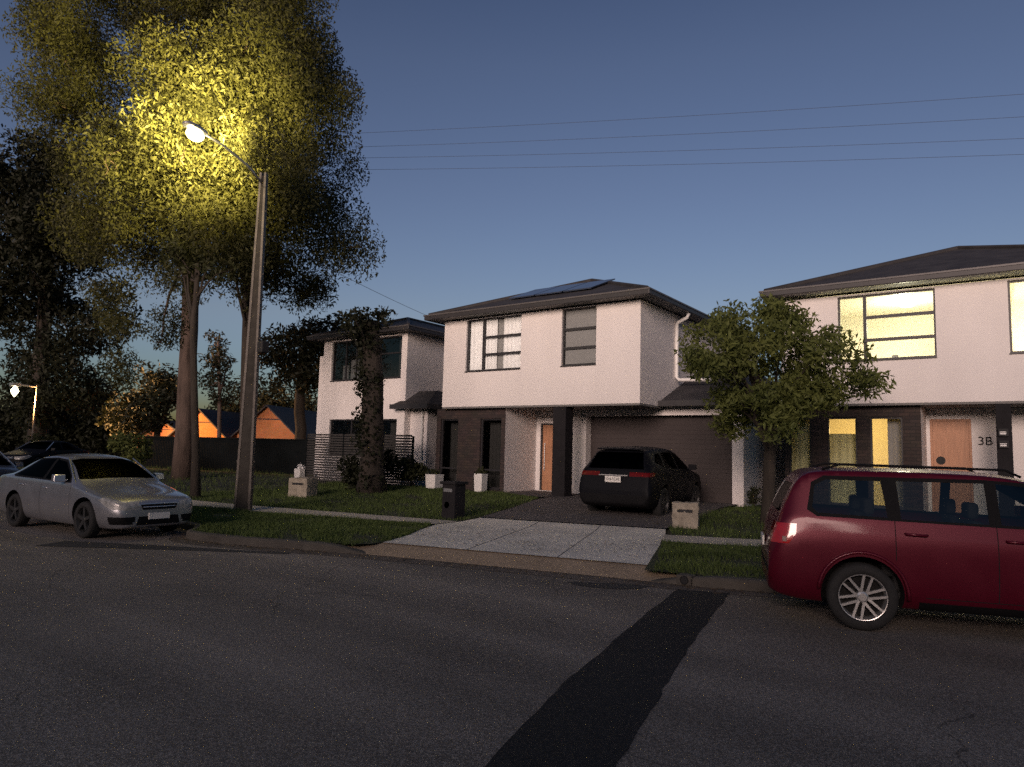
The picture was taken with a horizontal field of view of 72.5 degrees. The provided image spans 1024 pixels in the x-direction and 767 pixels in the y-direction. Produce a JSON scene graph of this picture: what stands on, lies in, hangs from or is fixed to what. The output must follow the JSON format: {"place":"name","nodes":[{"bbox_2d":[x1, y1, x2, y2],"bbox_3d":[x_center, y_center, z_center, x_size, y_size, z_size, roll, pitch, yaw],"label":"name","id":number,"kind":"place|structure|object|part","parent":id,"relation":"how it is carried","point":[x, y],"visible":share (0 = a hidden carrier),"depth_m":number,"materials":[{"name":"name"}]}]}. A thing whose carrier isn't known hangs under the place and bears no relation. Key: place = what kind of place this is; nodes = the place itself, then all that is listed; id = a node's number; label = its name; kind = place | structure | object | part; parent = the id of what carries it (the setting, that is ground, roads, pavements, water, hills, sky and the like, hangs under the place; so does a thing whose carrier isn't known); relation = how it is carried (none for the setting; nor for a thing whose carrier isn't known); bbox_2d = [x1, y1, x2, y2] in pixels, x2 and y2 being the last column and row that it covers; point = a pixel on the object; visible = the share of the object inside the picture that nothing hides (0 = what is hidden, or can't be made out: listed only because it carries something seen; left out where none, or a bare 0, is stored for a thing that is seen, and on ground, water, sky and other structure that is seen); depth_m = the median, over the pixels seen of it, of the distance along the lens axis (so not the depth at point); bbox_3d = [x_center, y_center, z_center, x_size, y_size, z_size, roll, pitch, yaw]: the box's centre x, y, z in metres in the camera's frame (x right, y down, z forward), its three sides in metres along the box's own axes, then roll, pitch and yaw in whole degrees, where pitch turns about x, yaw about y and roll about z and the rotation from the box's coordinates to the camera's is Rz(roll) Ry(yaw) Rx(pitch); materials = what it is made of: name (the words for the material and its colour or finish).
{"place":"outdoors","nodes":[
{"label":"outdoors","id":0,"kind":"place"},
{"bbox_2d":[17,457,958,581],"bbox_3d":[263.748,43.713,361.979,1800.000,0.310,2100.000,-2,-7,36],"label":"ground","id":1,"kind":"structure","parent":0,"point":[229,481],"depth_m":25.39,"materials":[{"name":"green plant"}]},
{"bbox_2d":[9,383,37,439],"bbox_3d":[-28.032,2.214,39.730,1.661,4.489,0.623,1,-6,10],"label":"street lamp","id":2,"kind":"object","parent":1,"relation":"on","point":[14,390],"visible":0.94,"depth_m":39.88,"materials":[{"name":"metal"}]},
{"bbox_2d":[25,432,59,443],"bbox_3d":[-24.059,3.378,35.965,2.010,1.788,2.092,-2,-7,36],"label":"shrub","id":3,"kind":"object","parent":1,"relation":"on","point":[40,437],"visible":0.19,"depth_m":35.71,"materials":[{"name":"green plant"}]},
{"bbox_2d":[0,440,88,466],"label":"parked car","id":4,"kind":"object","parent":1,"relation":"on","point":[30,453],"visible":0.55,"depth_m":31.39,"materials":[{"name":"paint"}]},
{"bbox_3d":[-20.746,3.348,31.711,0.069,0.580,0.986,1,-6,6],"label":"door","id":5,"kind":"part","parent":4,"relation":"part of","materials":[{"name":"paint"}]},
{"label":"door window","id":6,"kind":"part","parent":4,"relation":"part of","materials":[{"name":"black glass"}]},
{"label":"door window","id":7,"kind":"part","parent":4,"relation":"part of","materials":[{"name":"black glass"}]},
{"bbox_3d":[-20.637,3.435,32.627,0.042,0.589,0.844,1,-6,6],"label":"door","id":8,"kind":"part","parent":4,"relation":"part of","materials":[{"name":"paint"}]},
{"bbox_2d":[0,396,144,456],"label":"hedge","id":9,"kind":"object","parent":1,"relation":"on","point":[90,436],"visible":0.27,"depth_m":56.67,"materials":[{"name":"green plant"}]},
{"bbox_2d":[0,124,148,444],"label":"background tree","id":10,"kind":"object","parent":1,"relation":"on","point":[40,272],"visible":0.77,"depth_m":45.80,"materials":[{"name":"green plant"}]},
{"bbox_2d":[105,430,155,465],"bbox_3d":[-16.418,2.969,30.137,2.452,1.932,2.180,-2,-7,36],"label":"shrub","id":11,"kind":"object","parent":1,"relation":"on","point":[138,452],"visible":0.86,"depth_m":29.94,"materials":[{"name":"green plant"}]},
{"bbox_2d":[95,359,177,439],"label":"background tree","id":12,"kind":"object","parent":1,"relation":"on","point":[125,418],"visible":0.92,"depth_m":40.22,"materials":[{"name":"green plant"}]},
{"bbox_2d":[135,420,175,442],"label":"brick house","id":13,"kind":"structure","parent":1,"relation":"on","point":[166,431],"depth_m":47.92,"materials":[{"name":"brick"}]},
{"bbox_2d":[0,0,386,479],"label":"gum tree","id":14,"kind":"object","parent":1,"relation":"on","point":[171,177],"visible":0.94,"depth_m":22.18,"materials":[{"name":"green plant"}]},
{"bbox_2d":[167,408,239,437],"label":"brick house","id":15,"kind":"structure","parent":1,"relation":"on","point":[208,423],"depth_m":46.05,"materials":[{"name":"tile"}]},
{"bbox_2d":[197,329,240,436],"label":"background tree","id":16,"kind":"object","parent":1,"relation":"on","point":[218,358],"visible":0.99,"depth_m":40.89,"materials":[{"name":"green plant"}]},
{"bbox_2d":[142,436,315,475],"bbox_3d":[-13.444,3.503,33.523,12.339,1.800,0.060,-1,-6,24],"label":"boundary fence","id":17,"kind":"object","parent":1,"relation":"on","point":[283,456],"visible":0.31,"depth_m":33.50,"materials":[{"name":"metal"}]},
{"bbox_2d":[207,219,305,431],"bbox_3d":[-8.753,-1.091,23.445,3.426,9.374,2.974,1,-6,1],"label":"gum tree","id":18,"kind":"object","parent":1,"relation":"on","point":[276,266],"visible":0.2,"depth_m":23.76,"materials":[{"name":"green plant"}]},
{"bbox_2d":[204,378,317,412],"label":"background tree","id":19,"kind":"object","parent":1,"relation":"on","point":[264,399],"visible":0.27,"depth_m":52.35,"materials":[{"name":"green plant"}]},
{"bbox_2d":[178,521,365,554],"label":"kerb","id":20,"kind":"structure","parent":1,"relation":"on","point":[262,541],"depth_m":10.99,"materials":[{"name":"concrete"}]},
{"bbox_2d":[231,404,316,438],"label":"brick house","id":21,"kind":"structure","parent":1,"relation":"on","point":[275,422],"depth_m":43.93,"materials":[{"name":"brick"}]},
{"bbox_2d":[294,463,304,477],"bbox_3d":[-8.171,3.438,27.080,0.426,0.722,0.442,-2,-7,36],"label":"planter","id":22,"kind":"object","parent":1,"relation":"on","point":[299,470],"visible":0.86,"depth_m":26.96,"materials":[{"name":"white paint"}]},
{"bbox_2d":[258,312,352,438],"bbox_3d":[-9.574,0.263,33.710,6.828,7.371,4.723,1,-6,3],"label":"background tree","id":23,"kind":"object","parent":1,"relation":"on","point":[300,368],"visible":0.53,"depth_m":33.25,"materials":[{"name":"green plant"}]},
{"bbox_2d":[189,506,432,543],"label":"verge turf","id":24,"kind":"structure","parent":1,"relation":"on","point":[369,537],"depth_m":11.84,"materials":[{"name":"green plant"}]},
{"bbox_2d":[182,121,268,510],"bbox_3d":[-6.338,-1.213,15.011,0.554,8.140,2.587,-1,-6,26],"label":"utility pole","id":25,"kind":"object","parent":24,"relation":"on","point":[255,348],"visible":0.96,"depth_m":15.88,"materials":[{"name":"metal"}]},
{"bbox_2d":[179,23,262,186],"bbox_3d":[-5.172,-4.744,12.938,0.011,0.344,7.000,3,-6,-11],"label":"service wire","id":26,"kind":"object","parent":25,"relation":"attached to","point":[216,97],"visible":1,"depth_m":11.57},
{"bbox_2d":[266,234,445,323],"bbox_3d":[-3.775,-2.688,20.169,0.011,0.861,8.959,-1,-6,28],"label":"service wire","id":27,"kind":"object","parent":25,"relation":"attached to","point":[348,278],"visible":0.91,"depth_m":18.78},
{"bbox_2d":[192,500,455,523],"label":"footpath","id":28,"kind":"structure","parent":1,"relation":"on","point":[299,511],"depth_m":15.48,"materials":[{"name":"concrete"}]},
{"bbox_2d":[193,482,537,520],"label":"lawn turf","id":29,"kind":"structure","parent":1,"relation":"on","point":[394,513],"depth_m":18.10,"materials":[{"name":"green plant"}]},
{"bbox_2d":[148,233,240,497],"bbox_3d":[-9.185,-0.615,19.583,2.763,7.732,1.873,-2,-7,36],"label":"slender tree","id":30,"kind":"object","parent":29,"relation":"on","point":[178,253],"visible":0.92,"depth_m":19.60,"materials":[{"name":"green plant"}]},
{"bbox_2d":[288,477,317,497],"bbox_3d":[-5.995,2.998,20.050,0.650,0.613,0.532,0,-6,20],"label":"stone letterbox","id":31,"kind":"object","parent":29,"relation":"on","point":[302,486],"visible":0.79,"depth_m":19.84,"materials":[{"name":"stone"}]},
{"bbox_2d":[305,434,414,486],"bbox_3d":[-5.528,2.730,24.734,5.540,1.858,0.080,-2,-7,36],"label":"slat fence","id":32,"kind":"object","parent":29,"relation":"on","point":[344,443],"visible":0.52,"depth_m":25.27,"materials":[{"name":"wood"}]},
{"bbox_2d":[337,305,396,493],"bbox_3d":[-4.476,0.539,21.055,1.833,5.872,1.857,3,-6,-15],"label":"street tree","id":33,"kind":"object","parent":29,"relation":"on","point":[370,478],"visible":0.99,"depth_m":21.01,"materials":[{"name":"green plant"}]},
{"bbox_2d":[336,448,401,489],"bbox_3d":[-4.557,2.743,22.489,2.073,1.451,1.474,2,-6,-2],"label":"shrub","id":34,"kind":"object","parent":29,"relation":"on","point":[389,466],"visible":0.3,"depth_m":22.10,"materials":[{"name":"green plant"}]},
{"bbox_2d":[394,456,430,486],"bbox_3d":[-3.320,2.910,23.167,1.366,1.099,1.060,-2,-7,36],"label":"shrub","id":35,"kind":"object","parent":29,"relation":"on","point":[418,471],"visible":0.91,"depth_m":23.01,"materials":[{"name":"green plant"}]},
{"bbox_2d":[425,469,443,488],"bbox_3d":[-2.528,3.092,22.862,0.536,0.674,0.509,-2,-7,36],"label":"planter","id":36,"kind":"object","parent":29,"relation":"on","point":[434,478],"visible":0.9,"depth_m":22.71,"materials":[{"name":"white paint"}]},
{"bbox_2d":[440,481,467,519],"bbox_3d":[-1.263,2.533,15.139,0.440,0.820,0.440,-2,-7,36],"label":"letterbox","id":37,"kind":"object","parent":29,"relation":"on","point":[453,500],"visible":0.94,"depth_m":15.01,"materials":[{"name":"metal"}]},
{"bbox_2d":[474,467,487,491],"bbox_3d":[-0.962,2.950,21.758,0.472,0.827,0.440,-2,-7,36],"label":"planter","id":38,"kind":"object","parent":29,"relation":"on","point":[480,478],"visible":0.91,"depth_m":21.63,"materials":[{"name":"white paint"}]},
{"bbox_2d":[306,317,444,486],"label":"house","id":39,"kind":"structure","parent":1,"relation":"on","point":[412,360],"depth_m":25.98,"materials":[{"name":"white paint"}]},
{"bbox_2d":[329,419,396,454],"bbox_3d":[-5.615,2.029,26.346,3.700,1.360,0.060,-2,-7,36],"label":"window","id":40,"kind":"structure","parent":39,"relation":"in","point":[338,426],"depth_m":26.82,"materials":[{"name":"black glass"}]},
{"bbox_2d":[330,335,401,381],"bbox_3d":[-5.549,-0.912,26.572,3.870,1.580,0.170,-2,-7,36],"label":"window","id":41,"kind":"structure","parent":39,"relation":"in","point":[345,354],"depth_m":26.97,"materials":[{"name":"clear glass"}]},
{"bbox_2d":[384,518,665,564],"bbox_3d":[0.484,2.689,12.366,4.777,0.032,4.549,0,-6,20],"label":"driveway apron","id":42,"kind":"object","parent":1,"relation":"on","point":[550,534],"visible":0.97,"depth_m":11.93,"materials":[{"name":"concrete"}]},
{"bbox_2d":[423,278,784,506],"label":"house","id":43,"kind":"structure","parent":1,"relation":"on","point":[554,388],"depth_m":20.96,"materials":[{"name":"white paint"}]},
{"bbox_2d":[440,419,457,480],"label":"window","id":44,"kind":"structure","parent":43,"relation":"in","point":[449,440],"depth_m":23.25,"materials":[{"name":"black glass"}]},
{"bbox_2d":[480,419,501,489],"bbox_3d":[-0.677,2.230,22.148,0.860,2.230,0.170,-2,-7,36],"label":"window","id":45,"kind":"structure","parent":43,"relation":"in","point":[491,428],"depth_m":22.19,"materials":[{"name":"black glass"}]},
{"bbox_2d":[465,314,521,372],"bbox_3d":[-0.561,-1.245,22.220,2.210,1.725,0.250,-2,-7,36],"label":"window","id":46,"kind":"structure","parent":43,"relation":"in","point":[508,331],"depth_m":22.30,"materials":[{"name":"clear glass"}]},
{"bbox_2d":[540,423,552,489],"bbox_3d":[1.316,2.405,22.878,0.880,2.190,0.105,-2,-7,36],"label":"door","id":47,"kind":"structure","parent":43,"relation":"in","point":[546,428],"depth_m":23.00,"materials":[{"name":"wood"}]},
{"bbox_2d":[560,306,596,366],"bbox_3d":[1.967,-1.359,20.352,1.180,1.725,0.185,-2,-7,36],"label":"window","id":48,"kind":"structure","parent":43,"relation":"in","point":[580,323],"depth_m":20.43,"materials":[{"name":"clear glass"}]},
{"bbox_2d":[591,416,731,503],"bbox_3d":[4.321,2.173,20.601,4.560,2.430,0.050,-2,-7,36],"label":"garage door","id":49,"kind":"structure","parent":43,"relation":"in","point":[693,441],"depth_m":20.15,"materials":[{"name":"metal"}]},
{"bbox_2d":[644,542,765,578],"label":"verge turf","id":50,"kind":"structure","parent":1,"relation":"on","point":[655,557],"depth_m":9.81,"materials":[{"name":"green plant"}]},
{"bbox_2d":[662,535,760,546],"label":"footpath","id":51,"kind":"structure","parent":1,"relation":"on","point":[705,540],"depth_m":12.38,"materials":[{"name":"concrete"}]},
{"bbox_2d":[651,576,776,592],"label":"kerb","id":52,"kind":"structure","parent":1,"relation":"on","point":[737,583],"depth_m":8.52,"materials":[{"name":"concrete"}]},
{"bbox_2d":[676,573,695,585],"bbox_3d":[2.170,2.448,8.725,0.200,0.124,0.185,-2,-7,36],"label":"kerb outlet","id":53,"kind":"object","parent":52,"relation":"attached to","point":[685,579],"visible":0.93,"depth_m":8.66,"materials":[{"name":"concrete"}]},
{"bbox_2d":[669,507,763,539],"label":"lawn turf","id":54,"kind":"structure","parent":1,"relation":"on","point":[740,528],"depth_m":14.17,"materials":[{"name":"green plant"}]},
{"bbox_2d":[672,501,699,528],"bbox_3d":[3.533,2.699,14.197,0.544,0.596,0.432,0,-6,20],"label":"stone letterbox","id":55,"kind":"object","parent":54,"relation":"on","point":[685,514],"visible":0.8,"depth_m":14.02,"materials":[{"name":"stone"}]},
{"bbox_2d":[745,485,761,506],"bbox_3d":[6.375,2.937,18.279,0.574,0.593,0.516,-2,-7,36],"label":"shrub","id":56,"kind":"object","parent":54,"relation":"on","point":[753,498],"visible":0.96,"depth_m":18.25,"materials":[{"name":"green plant"}]},
{"bbox_2d":[673,293,896,523],"bbox_3d":[5.880,0.567,15.020,5.285,5.343,3.428,1,-6,2],"label":"street tree","id":57,"kind":"object","parent":54,"relation":"on","point":[777,417],"visible":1,"depth_m":14.44,"materials":[{"name":"green plant"}]},
{"bbox_2d":[339,541,679,584],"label":"driveway layback","id":58,"kind":"structure","parent":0,"point":[630,571],"depth_m":9.89,"materials":[{"name":"concrete"}]},
{"bbox_2d":[0,510,1023,766],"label":"road","id":59,"kind":"structure","parent":0,"point":[142,658],"depth_m":5.18,"materials":[{"name":"grey asphalt"}]},
{"bbox_2d":[0,451,22,475],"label":"parked car","id":60,"kind":"object","parent":59,"relation":"on","point":[7,466],"visible":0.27,"depth_m":17.01,"materials":[{"name":"blue paint"}]},
{"bbox_2d":[0,451,192,537],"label":"parked car","id":61,"kind":"object","parent":59,"relation":"on","point":[89,495],"visible":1,"depth_m":12.05,"materials":[{"name":"silver metal"}]},
{"bbox_3d":[-8.617,1.997,12.458,0.844,0.589,0.042,-2,-7,32],"label":"door","id":62,"kind":"part","parent":61,"relation":"part of","materials":[{"name":"silver metal"}]},
{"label":"door window","id":63,"kind":"part","parent":61,"relation":"part of","materials":[{"name":"black glass"}]},
{"bbox_3d":[-7.824,1.976,11.980,0.986,0.580,0.069,-2,-7,32],"label":"door","id":64,"kind":"part","parent":61,"relation":"part of","materials":[{"name":"silver metal"}]},
{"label":"door window","id":65,"kind":"part","parent":61,"relation":"part of","materials":[{"name":"black glass"}]},
{"bbox_2d":[36,541,288,553],"bbox_3d":[-5.208,2.487,10.517,3.839,0.001,0.626,1,-6,7],"label":"asphalt patch","id":66,"kind":"object","parent":59,"relation":"on","point":[96,545],"visible":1,"depth_m":10.61,"materials":[{"name":"black asphalt"}]},
{"bbox_2d":[152,526,825,599],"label":"gutter","id":67,"kind":"object","parent":59,"relation":"on","point":[177,533],"visible":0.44,"depth_m":9.52,"materials":[{"name":"concrete"}]},
{"bbox_2d":[158,499,826,600],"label":"leaf litter","id":68,"kind":"object","parent":67,"relation":"on","point":[561,575],"visible":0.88,"depth_m":10.74,"materials":[{"name":"brown plant"}]},
{"bbox_2d":[484,589,729,766],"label":"asphalt trench patch","id":69,"kind":"object","parent":59,"relation":"on","point":[594,712],"visible":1,"depth_m":4.63,"materials":[{"name":"black asphalt"}]},
{"bbox_2d":[568,582,649,588],"bbox_3d":[1.175,2.462,8.507,1.029,0.001,0.358,1,-6,9],"label":"asphalt patch","id":70,"kind":"object","parent":59,"relation":"on","point":[610,585],"visible":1,"depth_m":8.53,"materials":[{"name":"black asphalt"}]},
{"bbox_2d":[761,463,1023,630],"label":"parked car","id":71,"kind":"object","parent":59,"relation":"on","point":[860,562],"visible":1,"depth_m":6.66,"materials":[{"name":"red paint"}]},
{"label":"rear window","id":72,"kind":"part","parent":71,"relation":"part of","materials":[{"name":"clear glass"}]},
{"bbox_3d":[4.484,1.817,7.999,0.815,0.667,0.044,0,-6,17],"label":"door","id":73,"kind":"part","parent":71,"relation":"part of","materials":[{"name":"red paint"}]},
{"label":"door","id":74,"kind":"part","parent":71,"relation":"part of","materials":[{"name":"red paint"}]},
{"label":"door","id":75,"kind":"part","parent":71,"relation":"part of","materials":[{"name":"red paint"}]},
{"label":"door","id":76,"kind":"part","parent":71,"relation":"part of","materials":[{"name":"red paint"}]},
{"bbox_2d":[0,0,1023,419],"label":"sky","id":77,"kind":"structure","parent":0,"point":[700,233],"materials":[{"name":"blue"}]},
{"bbox_2d":[504,490,578,496],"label":"porch path","id":78,"kind":"structure","parent":0,"point":[537,493],"depth_m":21.31,"materials":[{"name":"grey concrete"}]},
{"bbox_2d":[482,495,737,527],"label":"aggregate driveway","id":79,"kind":"structure","parent":0,"point":[575,509],"depth_m":15.91,"materials":[{"name":"grey concrete"}]},
{"bbox_2d":[579,446,700,515],"bbox_3d":[3.377,2.417,17.518,2.158,1.657,4.568,-2,-6,30],"label":"parked car","id":80,"kind":"object","parent":79,"relation":"on","point":[658,481],"visible":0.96,"depth_m":15.80,"materials":[{"name":"paint"}]},
{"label":"rear window","id":81,"kind":"part","parent":80,"relation":"part of","materials":[{"name":"black glass"}]},
{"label":"quarter window","id":82,"kind":"part","parent":80,"relation":"part of","materials":[{"name":"black glass"}]},
{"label":"door window","id":83,"kind":"part","parent":80,"relation":"part of","materials":[{"name":"black glass"}]},
{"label":"door window","id":84,"kind":"part","parent":80,"relation":"part of","materials":[{"name":"black glass"}]},
{"bbox_2d":[318,138,1023,158],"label":"power line","id":85,"kind":"object","parent":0,"point":[714,149],"visible":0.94,"depth_m":22.31,"materials":[{"name":"black metal"}]},
{"bbox_2d":[324,94,1019,134],"bbox_3d":[5.091,-8.786,22.750,26.658,1.312,0.010,0,-6,16],"label":"power line","id":86,"kind":"object","parent":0,"point":[696,115],"visible":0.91,"depth_m":22.47,"materials":[{"name":"black metal"}]},
{"bbox_2d":[339,117,1013,147],"bbox_3d":[5.091,-8.201,22.750,26.658,1.480,0.010,0,-6,16],"label":"power line","id":87,"kind":"object","parent":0,"point":[699,133],"visible":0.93,"depth_m":22.44,"materials":[{"name":"black metal"}]},
{"bbox_2d":[356,154,1022,169],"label":"power line","id":88,"kind":"object","parent":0,"point":[684,164],"visible":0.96,"depth_m":22.61,"materials":[{"name":"black metal"}]},
{"bbox_2d":[759,244,1023,516],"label":"house","id":89,"kind":"structure","parent":0,"point":[942,330],"depth_m":17.60,"materials":[{"name":"white paint"}]},
{"bbox_2d":[789,418,810,472],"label":"window","id":90,"kind":"structure","parent":89,"relation":"in","point":[790,446],"depth_m":18.96,"materials":[{"name":"black metal"}]},
{"bbox_2d":[827,417,857,505],"bbox_3d":[8.605,2.028,18.193,0.740,2.300,0.170,-2,-7,36],"label":"window","id":91,"kind":"structure","parent":89,"relation":"in","point":[828,419],"depth_m":18.34,"materials":[{"name":"black metal"}]},
{"bbox_2d":[838,288,936,361],"bbox_3d":[9.452,-1.440,17.695,2.220,1.730,0.170,-2,-7,36],"label":"window","id":92,"kind":"structure","parent":89,"relation":"in","point":[865,317],"depth_m":17.61,"materials":[{"name":"black metal"}]},
{"bbox_2d":[870,417,904,509],"bbox_3d":[9.439,1.992,17.590,0.760,2.300,0.170,-2,-7,36],"label":"window","id":93,"kind":"structure","parent":89,"relation":"in","point":[871,431],"depth_m":17.67,"materials":[{"name":"black metal"}]},
{"bbox_2d":[930,419,973,512],"bbox_3d":[11.186,2.087,17.779,0.900,2.360,0.080,-2,-7,36],"label":"door","id":94,"kind":"structure","parent":89,"relation":"in","point":[950,439],"depth_m":17.79,"materials":[{"name":"orange wood"}]},
{"bbox_2d":[1007,280,1023,353],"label":"window","id":95,"kind":"structure","parent":89,"relation":"in","point":[1015,281],"depth_m":16.20,"materials":[{"name":"black metal"}]}
]}

